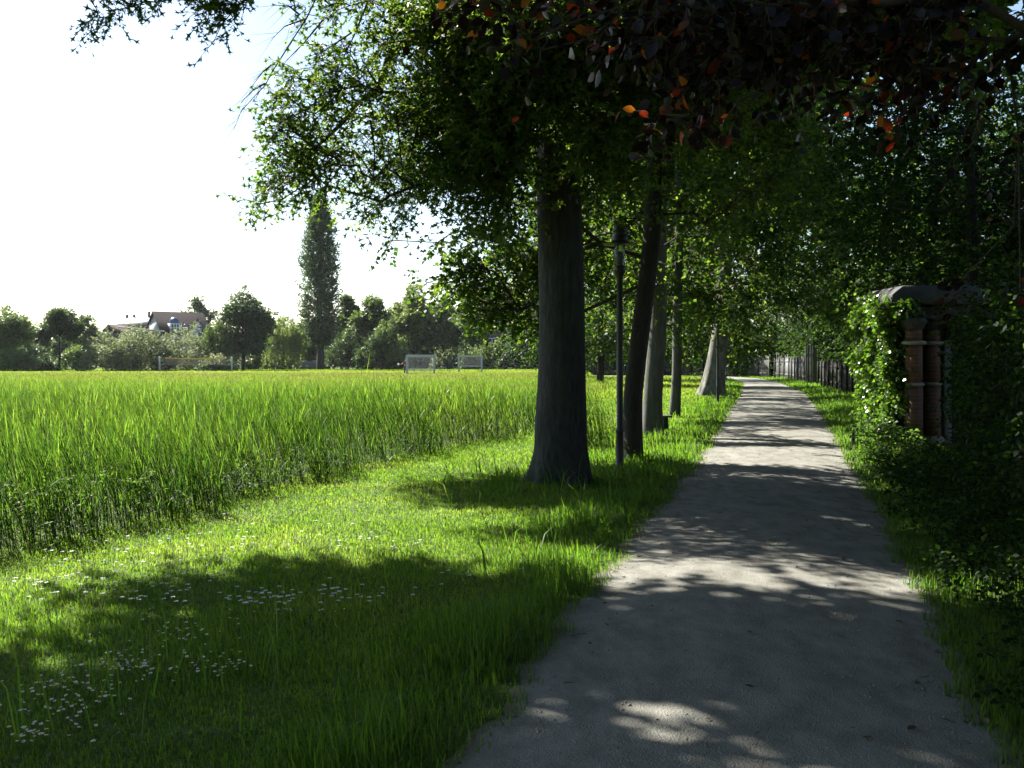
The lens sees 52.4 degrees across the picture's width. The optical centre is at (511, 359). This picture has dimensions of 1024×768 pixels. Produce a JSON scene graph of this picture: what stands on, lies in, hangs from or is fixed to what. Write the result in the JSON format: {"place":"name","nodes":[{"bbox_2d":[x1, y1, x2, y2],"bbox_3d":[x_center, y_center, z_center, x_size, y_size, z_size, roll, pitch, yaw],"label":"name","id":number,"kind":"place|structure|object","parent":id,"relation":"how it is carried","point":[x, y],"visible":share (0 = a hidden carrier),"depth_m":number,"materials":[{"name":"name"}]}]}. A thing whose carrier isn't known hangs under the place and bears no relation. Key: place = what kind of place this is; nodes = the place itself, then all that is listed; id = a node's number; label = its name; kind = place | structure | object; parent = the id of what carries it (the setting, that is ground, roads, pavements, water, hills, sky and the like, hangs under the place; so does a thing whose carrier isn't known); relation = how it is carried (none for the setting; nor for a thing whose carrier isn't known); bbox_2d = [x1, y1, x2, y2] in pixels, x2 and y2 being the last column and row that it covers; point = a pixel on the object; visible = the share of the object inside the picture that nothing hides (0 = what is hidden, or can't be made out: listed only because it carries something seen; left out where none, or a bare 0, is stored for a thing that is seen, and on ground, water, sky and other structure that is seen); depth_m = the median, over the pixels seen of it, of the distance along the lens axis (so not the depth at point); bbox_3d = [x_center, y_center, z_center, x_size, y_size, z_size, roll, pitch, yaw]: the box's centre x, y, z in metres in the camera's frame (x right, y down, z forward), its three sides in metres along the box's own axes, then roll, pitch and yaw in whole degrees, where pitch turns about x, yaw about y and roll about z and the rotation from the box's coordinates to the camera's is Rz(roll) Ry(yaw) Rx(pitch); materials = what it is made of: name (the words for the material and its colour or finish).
{"place":"outdoors","nodes":[
{"label":"outdoors","id":0,"kind":"place"},
{"bbox_2d":[0,372,615,396],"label":"meadow grass","id":1,"kind":"structure","parent":0,"point":[448,377],"depth_m":73.59,"materials":[{"name":"green plant"}]},
{"bbox_2d":[0,369,726,398],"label":"mown grass","id":2,"kind":"structure","parent":0,"point":[691,383],"depth_m":134.51,"materials":[{"name":"green plant"}]},
{"bbox_2d":[0,385,735,767],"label":"lawn grass","id":3,"kind":"structure","parent":0,"point":[330,607],"depth_m":7.07,"materials":[{"name":"green plant"}]},
{"bbox_2d":[0,362,1023,767],"bbox_3d":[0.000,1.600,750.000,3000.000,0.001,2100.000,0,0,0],"label":"ground","id":4,"kind":"structure","parent":0,"point":[310,682],"depth_m":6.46,"materials":[{"name":"green plant"}]},
{"bbox_2d":[0,304,37,358],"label":"leafy tree","id":5,"kind":"object","parent":4,"relation":"on","point":[15,330],"visible":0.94,"depth_m":149.13,"materials":[{"name":"green plant"}]},
{"bbox_2d":[0,344,39,370],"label":"bush","id":6,"kind":"object","parent":4,"relation":"on","point":[25,362],"visible":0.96,"depth_m":145.19,"materials":[{"name":"green plant"}]},
{"bbox_2d":[7,340,57,368],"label":"dark bush","id":7,"kind":"object","parent":4,"relation":"on","point":[38,350],"visible":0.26,"depth_m":174.05,"materials":[{"name":"green plant"}]},
{"bbox_2d":[24,352,62,370],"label":"bush","id":8,"kind":"object","parent":4,"relation":"on","point":[47,365],"visible":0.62,"depth_m":149.23,"materials":[{"name":"green plant"}]},
{"bbox_2d":[29,306,85,370],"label":"round tree","id":9,"kind":"object","parent":4,"relation":"on","point":[58,323],"visible":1,"depth_m":148.64,"materials":[{"name":"green plant"}]},
{"bbox_2d":[48,335,85,360],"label":"leafy tree","id":10,"kind":"object","parent":4,"relation":"on","point":[55,347],"visible":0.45,"depth_m":228.84,"materials":[{"name":"green plant"}]},
{"bbox_2d":[56,344,90,369],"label":"bush","id":11,"kind":"object","parent":4,"relation":"on","point":[68,356],"visible":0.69,"depth_m":158.95,"materials":[{"name":"green plant"}]},
{"bbox_2d":[68,314,108,351],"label":"leafy tree","id":12,"kind":"object","parent":4,"relation":"on","point":[91,329],"visible":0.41,"depth_m":213.88,"materials":[{"name":"green plant"}]},
{"bbox_2d":[75,324,146,370],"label":"willow shrub","id":13,"kind":"object","parent":4,"relation":"on","point":[108,354],"visible":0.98,"depth_m":146.78,"materials":[{"name":"green plant"}]},
{"bbox_2d":[102,324,132,346],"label":"house","id":14,"kind":"structure","parent":4,"relation":"on","point":[111,328],"depth_m":227.72,"materials":[{"name":"brick"}]},
{"bbox_2d":[117,311,149,331],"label":"hall","id":15,"kind":"structure","parent":4,"relation":"on","point":[134,320],"depth_m":264.94,"materials":[{"name":"white tile"}]},
{"bbox_2d":[118,326,163,359],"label":"shed","id":16,"kind":"structure","parent":4,"relation":"on","point":[160,335],"depth_m":222.40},
{"bbox_2d":[103,321,180,370],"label":"willow shrub","id":17,"kind":"object","parent":4,"relation":"on","point":[145,348],"visible":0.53,"depth_m":151.21,"materials":[{"name":"green plant"}]},
{"bbox_2d":[146,311,208,366],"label":"house","id":18,"kind":"structure","parent":4,"relation":"on","point":[163,321],"depth_m":254.49,"materials":[{"name":"tile"}]},
{"bbox_2d":[146,320,215,370],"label":"willow shrub","id":19,"kind":"object","parent":4,"relation":"on","point":[178,352],"visible":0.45,"depth_m":154.26,"materials":[{"name":"green plant"}]},
{"bbox_2d":[159,357,232,370],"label":"goal","id":20,"kind":"object","parent":4,"relation":"on","point":[203,361],"visible":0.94,"depth_m":139.98,"materials":[{"name":"white paint"}]},
{"bbox_2d":[188,319,205,363],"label":"house","id":21,"kind":"structure","parent":4,"relation":"on","point":[201,329],"depth_m":245.10,"materials":[{"name":"white paint"}]},
{"bbox_2d":[180,295,220,323],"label":"pine tree","id":22,"kind":"object","parent":4,"relation":"on","point":[197,306],"visible":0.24,"depth_m":284.45,"materials":[{"name":"green plant"}]},
{"bbox_2d":[195,319,237,366],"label":"weeping willow","id":23,"kind":"object","parent":4,"relation":"on","point":[211,333],"visible":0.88,"depth_m":153.95,"materials":[{"name":"green plant"}]},
{"bbox_2d":[194,352,238,370],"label":"willow shrub","id":24,"kind":"object","parent":4,"relation":"on","point":[216,365],"visible":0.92,"depth_m":148.87,"materials":[{"name":"green plant"}]},
{"bbox_2d":[14,513,470,603],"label":"daisy flowers","id":25,"kind":"object","parent":4,"relation":"on","point":[214,575],"visible":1,"depth_m":6.89,"materials":[{"name":"white plant"}]},
{"bbox_2d":[205,284,280,369],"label":"leafy tree","id":26,"kind":"object","parent":4,"relation":"on","point":[252,321],"visible":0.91,"depth_m":156.62,"materials":[{"name":"green plant"}]},
{"bbox_2d":[233,353,280,369],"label":"dark bush","id":27,"kind":"object","parent":4,"relation":"on","point":[251,364],"visible":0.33,"depth_m":169.75,"materials":[{"name":"green plant"}]},
{"bbox_2d":[0,419,519,553],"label":"herbs","id":28,"kind":"object","parent":4,"relation":"on","point":[183,494],"visible":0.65,"depth_m":11.68,"materials":[{"name":"green plant"}]},
{"bbox_2d":[252,350,302,368],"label":"dark bush","id":29,"kind":"object","parent":4,"relation":"on","point":[288,363],"visible":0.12,"depth_m":176.43,"materials":[{"name":"green plant"}]},
{"bbox_2d":[260,314,308,369],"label":"weeping willow","id":30,"kind":"object","parent":4,"relation":"on","point":[289,339],"visible":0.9,"depth_m":166.56,"materials":[{"name":"green plant"}]},
{"bbox_2d":[295,319,316,360],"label":"leafy tree","id":31,"kind":"object","parent":4,"relation":"on","point":[311,354],"visible":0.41,"depth_m":185.08,"materials":[{"name":"green plant"}]},
{"bbox_2d":[287,360,329,368],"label":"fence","id":32,"kind":"object","parent":4,"relation":"on","point":[309,365],"visible":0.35,"depth_m":179.99,"materials":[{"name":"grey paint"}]},
{"bbox_2d":[0,355,623,555],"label":"reeds","id":33,"kind":"object","parent":4,"relation":"on","point":[105,411],"visible":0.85,"depth_m":13.76,"materials":[{"name":"green plant"}]},
{"bbox_2d":[294,188,344,369],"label":"poplar tree","id":34,"kind":"object","parent":4,"relation":"on","point":[319,270],"visible":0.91,"depth_m":170.71,"materials":[{"name":"green plant"}]},
{"bbox_2d":[0,464,675,767],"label":"clover","id":35,"kind":"object","parent":4,"relation":"on","point":[147,713],"visible":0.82,"depth_m":7.35,"materials":[{"name":"green plant"}]},
{"bbox_2d":[334,293,360,368],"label":"leafy tree","id":36,"kind":"object","parent":4,"relation":"on","point":[348,303],"visible":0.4,"depth_m":185.49,"materials":[{"name":"green plant"}]},
{"bbox_2d":[324,324,374,368],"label":"dark bush","id":37,"kind":"object","parent":4,"relation":"on","point":[334,356],"visible":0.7,"depth_m":177.94,"materials":[{"name":"green plant"}]},
{"bbox_2d":[0,391,729,749],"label":"tall grass","id":38,"kind":"structure","parent":4,"relation":"on","point":[476,465],"depth_m":5.70,"materials":[{"name":"green plant"}]},
{"bbox_2d":[345,293,396,368],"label":"leafy tree","id":39,"kind":"object","parent":4,"relation":"on","point":[363,322],"visible":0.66,"depth_m":180.87,"materials":[{"name":"green plant"}]},
{"bbox_2d":[347,332,400,368],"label":"dark bush","id":40,"kind":"object","parent":4,"relation":"on","point":[360,359],"visible":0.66,"depth_m":174.16,"materials":[{"name":"green plant"}]},
{"bbox_2d":[370,318,400,368],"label":"weeping willow","id":41,"kind":"object","parent":4,"relation":"on","point":[389,330],"visible":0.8,"depth_m":174.66,"materials":[{"name":"green plant"}]},
{"bbox_2d":[382,337,416,369],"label":"dark bush","id":42,"kind":"object","parent":4,"relation":"on","point":[391,359],"visible":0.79,"depth_m":172.89,"materials":[{"name":"green plant"}]},
{"bbox_2d":[390,283,437,360],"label":"leafy tree","id":43,"kind":"object","parent":4,"relation":"on","point":[409,323],"visible":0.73,"depth_m":182.59,"materials":[{"name":"green plant"}]},
{"bbox_2d":[406,355,434,373],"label":"goal","id":44,"kind":"object","parent":4,"relation":"on","point":[418,356],"visible":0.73,"depth_m":114.91,"materials":[{"name":"white paint"}]},
{"bbox_2d":[405,342,452,368],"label":"dark bush","id":45,"kind":"object","parent":4,"relation":"on","point":[429,350],"visible":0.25,"depth_m":183.50,"materials":[{"name":"green plant"}]},
{"bbox_2d":[417,294,464,354],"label":"leafy tree","id":46,"kind":"object","parent":4,"relation":"on","point":[449,335],"visible":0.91,"depth_m":178.73,"materials":[{"name":"green plant"}]},
{"bbox_2d":[428,350,454,368],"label":"bush","id":47,"kind":"object","parent":4,"relation":"on","point":[440,359],"visible":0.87,"depth_m":173.17,"materials":[{"name":"green plant"}]},
{"bbox_2d":[441,338,480,368],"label":"dark bush","id":48,"kind":"object","parent":4,"relation":"on","point":[460,350],"visible":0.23,"depth_m":186.79,"materials":[{"name":"green plant"}]},
{"bbox_2d":[458,356,482,371],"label":"goal","id":49,"kind":"object","parent":4,"relation":"on","point":[459,362],"visible":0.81,"depth_m":135.90,"materials":[{"name":"white paint"}]},
{"bbox_2d":[454,291,497,349],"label":"leafy tree","id":50,"kind":"object","parent":4,"relation":"on","point":[469,339],"visible":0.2,"depth_m":188.95,"materials":[{"name":"green plant"}]},
{"bbox_2d":[457,339,509,368],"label":"dark bush","id":51,"kind":"object","parent":4,"relation":"on","point":[490,359],"visible":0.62,"depth_m":180.21,"materials":[{"name":"green plant"}]},
{"bbox_2d":[461,282,538,367],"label":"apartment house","id":52,"kind":"structure","parent":4,"relation":"on","point":[494,335],"depth_m":205.00,"materials":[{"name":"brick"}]},
{"bbox_2d":[492,323,525,358],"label":"leafy tree","id":53,"kind":"object","parent":4,"relation":"on","point":[497,343],"visible":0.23,"depth_m":178.66,"materials":[{"name":"green plant"}]},
{"bbox_2d":[493,340,537,368],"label":"dark bush","id":54,"kind":"object","parent":4,"relation":"on","point":[502,363],"visible":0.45,"depth_m":176.00,"materials":[{"name":"green plant"}]},
{"bbox_2d":[68,0,1023,486],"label":"oak tree","id":55,"kind":"object","parent":4,"relation":"on","point":[464,112],"visible":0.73,"depth_m":12.43,"materials":[{"name":"green plant"}]},
{"bbox_2d":[486,259,613,369],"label":"leafy tree","id":56,"kind":"object","parent":4,"relation":"on","point":[535,350],"visible":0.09,"depth_m":91.11,"materials":[{"name":"green plant"}]},
{"bbox_2d":[369,14,830,459],"bbox_3d":[2.643,-5.519,20.550,11.295,14.340,16.631,0,0,0],"label":"linden tree","id":57,"kind":"object","parent":4,"relation":"on","point":[472,271],"visible":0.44,"depth_m":16.71,"materials":[{"name":"green plant"}]},
{"bbox_2d":[531,259,670,382],"bbox_3d":[5.844,-4.639,65.814,9.792,12.598,9.113,0,0,0],"label":"leafy tree","id":58,"kind":"object","parent":4,"relation":"on","point":[606,341],"visible":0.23,"depth_m":64.64,"materials":[{"name":"green plant"}]},
{"bbox_2d":[603,225,636,468],"bbox_3d":[1.555,-0.151,15.000,0.490,3.602,0.487,0,0,0],"label":"street lamp","id":59,"kind":"object","parent":4,"relation":"on","point":[619,242],"visible":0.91,"depth_m":14.96,"materials":[{"name":"metal"}]},
{"bbox_2d":[585,214,697,371],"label":"leafy tree","id":60,"kind":"object","parent":4,"relation":"on","point":[667,344],"visible":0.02,"depth_m":79.06,"materials":[{"name":"green plant"}]},
{"bbox_2d":[486,76,862,436],"bbox_3d":[2.982,-6.557,25.002,11.990,16.427,16.400,0,0,0],"label":"linden tree","id":61,"kind":"object","parent":4,"relation":"on","point":[652,410],"visible":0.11,"depth_m":21.85,"materials":[{"name":"green plant"}]},
{"bbox_2d":[587,354,770,377],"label":"board fence","id":62,"kind":"object","parent":4,"relation":"on","point":[762,369],"visible":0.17,"depth_m":106.98,"materials":[{"name":"grey wood"}]},
{"bbox_2d":[516,68,863,415],"bbox_3d":[4.521,-7.162,32.775,15.407,17.646,19.815,0,0,0],"label":"linden tree","id":63,"kind":"object","parent":4,"relation":"on","point":[702,296],"visible":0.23,"depth_m":28.78,"materials":[{"name":"green plant"}]},
{"bbox_2d":[515,72,889,395],"bbox_3d":[8.752,-8.446,52.343,17.722,20.388,26.652,0,0,0],"label":"plane tree","id":64,"kind":"object","parent":4,"relation":"on","point":[707,386],"visible":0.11,"depth_m":45.11,"materials":[{"name":"green plant"}]},
{"bbox_2d":[402,0,1023,359],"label":"purple beech","id":65,"kind":"object","parent":4,"relation":"on","point":[667,50],"visible":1,"depth_m":4.40,"materials":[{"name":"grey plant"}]},
{"bbox_2d":[665,252,766,378],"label":"leafy tree","id":66,"kind":"object","parent":4,"relation":"on","point":[702,367],"visible":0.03,"depth_m":83.49,"materials":[{"name":"green plant"}]},
{"bbox_2d":[716,316,721,401],"bbox_3d":[7.830,-0.151,39.600,0.490,3.602,0.487,0,0,0],"label":"street lamp","id":67,"kind":"object","parent":4,"relation":"on","point":[717,365],"visible":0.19,"depth_m":39.56,"materials":[{"name":"black metal"}]},
{"bbox_2d":[665,233,807,380],"bbox_3d":[11.987,-4.955,61.867,10.597,13.237,9.378,0,0,-44],"label":"leafy tree","id":68,"kind":"object","parent":4,"relation":"on","point":[698,342],"visible":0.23,"depth_m":60.72,"materials":[{"name":"green plant"}]},
{"bbox_2d":[496,430,980,767],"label":"fallen leaves","id":69,"kind":"object","parent":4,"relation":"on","point":[910,727],"visible":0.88,"depth_m":5.79,"materials":[{"name":"brown plant"}]},
{"bbox_2d":[727,315,787,376],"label":"garden shrub","id":70,"kind":"object","parent":4,"relation":"on","point":[771,352],"visible":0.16,"depth_m":98.95,"materials":[{"name":"green plant"}]},
{"bbox_2d":[740,250,816,357],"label":"leafy tree","id":71,"kind":"object","parent":4,"relation":"on","point":[787,327],"visible":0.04,"depth_m":110.49,"materials":[{"name":"green plant"}]},
{"bbox_2d":[774,352,807,381],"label":"board fence","id":72,"kind":"object","parent":4,"relation":"on","point":[793,367],"visible":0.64,"depth_m":83.69,"materials":[{"name":"grey wood"}]},
{"bbox_2d":[747,232,857,356],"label":"garden tree","id":73,"kind":"object","parent":4,"relation":"on","point":[780,320],"depth_m":95.32,"materials":[{"name":"green plant"}]},
{"bbox_2d":[773,307,833,378],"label":"garden shrub","id":74,"kind":"object","parent":4,"relation":"on","point":[795,345],"visible":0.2,"depth_m":88.49,"materials":[{"name":"green plant"}]},
{"bbox_2d":[805,344,816,382],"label":"gate boards","id":75,"kind":"object","parent":4,"relation":"on","point":[812,364],"visible":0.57,"depth_m":67.98,"materials":[{"name":"grey wood"}]},
{"bbox_2d":[777,170,863,359],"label":"garden tree","id":76,"kind":"object","parent":4,"relation":"on","point":[817,328],"visible":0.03,"depth_m":77.41,"materials":[{"name":"green plant"}]},
{"bbox_2d":[807,323,850,377],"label":"garden shrub","id":77,"kind":"object","parent":4,"relation":"on","point":[823,350],"visible":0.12,"depth_m":74.60,"materials":[{"name":"green plant"}]},
{"bbox_2d":[817,359,861,394],"bbox_3d":[16.578,0.799,52.734,0.484,1.703,24.163,0,0,12],"label":"board fence","id":78,"kind":"object","parent":4,"relation":"on","point":[847,381],"visible":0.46,"depth_m":53.64,"materials":[{"name":"grey wood"}]},
{"bbox_2d":[825,336,856,361],"bbox_3d":[22.176,-0.443,61.260,6.176,6.925,12.013,0,0,0],"label":"garden shrub","id":79,"kind":"object","parent":4,"relation":"on","point":[830,352],"visible":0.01,"depth_m":63.41,"materials":[{"name":"green plant"}]},
{"bbox_2d":[831,326,859,383],"bbox_3d":[19.380,-0.493,50.364,6.798,7.235,13.266,0,0,0],"label":"garden shrub","id":80,"kind":"object","parent":4,"relation":"on","point":[844,353],"visible":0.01,"depth_m":53.49,"materials":[{"name":"green plant"}]},
{"bbox_2d":[763,131,943,344],"bbox_3d":[17.828,-5.203,51.981,10.419,13.716,9.557,0,0,0],"label":"garden tree","id":81,"kind":"object","parent":4,"relation":"on","point":[832,318],"visible":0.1,"depth_m":51.98,"materials":[{"name":"green plant"}]},
{"bbox_2d":[785,151,948,360],"bbox_3d":[21.667,-5.929,63.011,10.499,15.167,10.851,0,0,0],"label":"garden tree","id":82,"kind":"object","parent":4,"relation":"on","point":[824,328],"visible":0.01,"depth_m":63.39,"materials":[{"name":"green plant"}]},
{"bbox_2d":[841,291,928,441],"bbox_3d":[7.143,0.198,20.006,1.274,3.096,2.388,0,0,0],"label":"ivy","id":83,"kind":"object","parent":4,"relation":"on","point":[877,360],"visible":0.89,"depth_m":19.40,"materials":[{"name":"green plant"}]},
{"bbox_2d":[845,407,926,449],"bbox_3d":[6.786,1.365,19.043,1.373,1.013,1.911,0,0,0],"label":"weed clump","id":84,"kind":"object","parent":4,"relation":"on","point":[876,432],"visible":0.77,"depth_m":18.79,"materials":[{"name":"green plant"}]},
{"bbox_2d":[792,54,1023,284],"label":"garden tree","id":85,"kind":"object","parent":4,"relation":"on","point":[968,216],"visible":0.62,"depth_m":22.05,"materials":[{"name":"green plant"}]},
{"bbox_2d":[901,318,926,444],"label":"brick column","id":86,"kind":"structure","parent":4,"relation":"on","point":[916,343],"depth_m":18.96,"materials":[{"name":"brick"}]},
{"bbox_2d":[807,64,1023,338],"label":"garden tree","id":87,"kind":"object","parent":4,"relation":"on","point":[880,269],"visible":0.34,"depth_m":24.76,"materials":[{"name":"green plant"}]},
{"bbox_2d":[810,86,1022,342],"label":"garden tree","id":88,"kind":"object","parent":4,"relation":"on","point":[846,271],"visible":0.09,"depth_m":33.44,"materials":[{"name":"green plant"}]},
{"bbox_2d":[812,63,1023,303],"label":"garden tree","id":89,"kind":"object","parent":4,"relation":"on","point":[887,269],"visible":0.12,"depth_m":28.25,"materials":[{"name":"green plant"}]},
{"bbox_2d":[814,111,1023,318],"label":"garden tree","id":90,"kind":"object","parent":4,"relation":"on","point":[876,215],"visible":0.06,"depth_m":41.84,"materials":[{"name":"green plant"}]},
{"bbox_2d":[923,320,944,445],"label":"brick column","id":91,"kind":"structure","parent":4,"relation":"on","point":[931,380],"depth_m":19.48,"materials":[{"name":"brick"}]},
{"bbox_2d":[847,432,1023,717],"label":"ground ivy","id":92,"kind":"object","parent":4,"relation":"on","point":[973,518],"visible":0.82,"depth_m":8.97,"materials":[{"name":"green plant"}]},
{"bbox_2d":[859,284,1023,442],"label":"gatehouse","id":93,"kind":"object","parent":4,"relation":"on","point":[926,294],"visible":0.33,"depth_m":19.28,"materials":[{"name":"brick"},{"name":"stone"},{"name":"slate"}]},
{"bbox_2d":[944,329,987,442],"bbox_3d":[8.850,0.500,19.974,1.100,2.200,0.048,0,0,0],"label":"door","id":94,"kind":"structure","parent":93,"relation":"in","point":[946,335],"depth_m":19.95,"materials":[{"name":"brown wood"}]},
{"bbox_2d":[942,340,951,442],"bbox_3d":[8.270,0.620,19.780,0.140,2.000,0.120,0,0,0],"label":"wooden post","id":95,"kind":"object","parent":4,"relation":"on","point":[947,424],"visible":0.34,"depth_m":19.72,"materials":[{"name":"brown wood"}]},
{"bbox_2d":[902,83,1023,267],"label":"garden tree","id":96,"kind":"object","parent":4,"relation":"on","point":[992,147],"depth_m":49.37,"materials":[{"name":"green plant"}]},
{"bbox_2d":[914,217,1023,536],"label":"garden hedge","id":97,"kind":"object","parent":4,"relation":"on","point":[990,402],"visible":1,"depth_m":9.43,"materials":[{"name":"green plant"}]},
{"bbox_2d":[984,200,1023,282],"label":"garden shrub","id":98,"kind":"object","parent":4,"relation":"on","point":[1012,201],"visible":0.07,"depth_m":23.21,"materials":[{"name":"green plant"}]},
{"bbox_2d":[0,0,1023,360],"label":"sky","id":99,"kind":"structure","parent":0,"point":[114,162],"materials":[{"name":"white"}]},
{"bbox_2d":[440,375,1022,767],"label":"path","id":100,"kind":"structure","parent":0,"point":[775,414],"depth_m":5.75,"materials":[{"name":"grey gravel"}]},
{"bbox_2d":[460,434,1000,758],"bbox_3d":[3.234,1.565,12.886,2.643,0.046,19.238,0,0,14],"label":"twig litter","id":101,"kind":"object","parent":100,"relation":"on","point":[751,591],"visible":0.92,"depth_m":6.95,"materials":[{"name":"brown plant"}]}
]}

